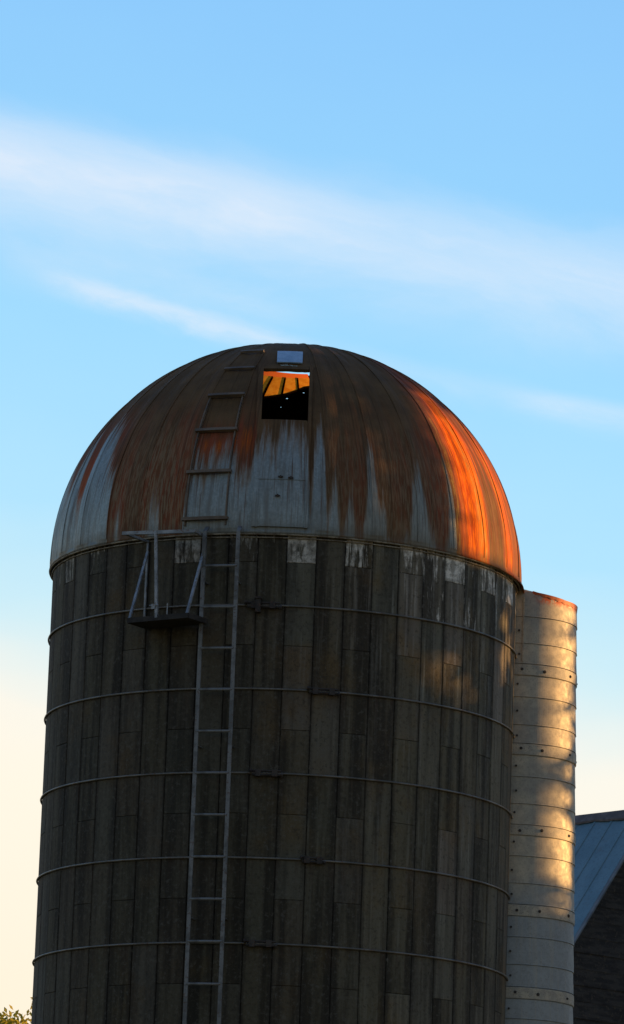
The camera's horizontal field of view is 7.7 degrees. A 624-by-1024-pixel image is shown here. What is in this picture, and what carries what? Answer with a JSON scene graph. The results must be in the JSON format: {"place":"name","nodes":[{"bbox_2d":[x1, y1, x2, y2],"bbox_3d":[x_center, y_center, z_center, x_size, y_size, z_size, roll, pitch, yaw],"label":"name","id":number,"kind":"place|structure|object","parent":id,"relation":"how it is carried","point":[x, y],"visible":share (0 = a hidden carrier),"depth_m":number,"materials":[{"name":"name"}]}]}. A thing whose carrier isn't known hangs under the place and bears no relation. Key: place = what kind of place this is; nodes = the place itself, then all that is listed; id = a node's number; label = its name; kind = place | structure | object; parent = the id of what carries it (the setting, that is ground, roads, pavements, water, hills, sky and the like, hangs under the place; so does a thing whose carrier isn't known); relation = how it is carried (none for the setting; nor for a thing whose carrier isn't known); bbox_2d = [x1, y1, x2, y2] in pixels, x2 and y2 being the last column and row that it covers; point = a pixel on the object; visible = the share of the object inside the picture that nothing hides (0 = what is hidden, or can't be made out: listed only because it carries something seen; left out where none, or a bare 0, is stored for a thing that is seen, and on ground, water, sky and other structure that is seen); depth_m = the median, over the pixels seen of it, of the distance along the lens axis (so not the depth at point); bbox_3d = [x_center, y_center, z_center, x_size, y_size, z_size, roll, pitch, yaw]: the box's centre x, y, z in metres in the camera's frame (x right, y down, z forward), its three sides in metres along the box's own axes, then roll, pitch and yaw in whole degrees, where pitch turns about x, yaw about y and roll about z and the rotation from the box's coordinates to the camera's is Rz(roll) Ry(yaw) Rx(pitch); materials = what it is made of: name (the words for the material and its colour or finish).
{"place":"outdoors","nodes":[
{"label":"outdoors","id":0,"kind":"place"},
{"bbox_2d":[0,0,623,1023],"label":"sky","id":1,"kind":"structure","parent":0,"point":[430,191],"materials":[{"name":"blue"}]},
{"bbox_2d":[573,810,623,1023],"bbox_3d":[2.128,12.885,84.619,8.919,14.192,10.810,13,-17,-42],"label":"barn","id":2,"kind":"structure","parent":0,"point":[598,977],"depth_m":81.62,"materials":[{"name":"grey metal"}]},
{"label":"ground","id":3,"kind":"structure","parent":0,"visible":0},
{"bbox_2d":[0,997,31,1023],"bbox_3d":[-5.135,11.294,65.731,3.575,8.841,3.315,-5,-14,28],"label":"leafy tree","id":4,"kind":"object","parent":3,"relation":"on","point":[5,1020],"visible":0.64,"depth_m":66.36,"materials":[{"name":"green plant"}]},
{"bbox_2d":[31,343,524,1023],"bbox_3d":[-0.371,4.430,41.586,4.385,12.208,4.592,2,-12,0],"label":"silo","id":5,"kind":"object","parent":3,"relation":"on","point":[279,735],"visible":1,"depth_m":40.48,"materials":[{"name":"concrete"}]},
{"bbox_2d":[505,589,577,1023],"bbox_3d":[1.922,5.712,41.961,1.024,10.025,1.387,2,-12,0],"label":"narrow silo","id":6,"kind":"object","parent":3,"relation":"on","point":[540,946],"visible":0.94,"depth_m":42.12,"materials":[{"name":"metal"}]}
]}

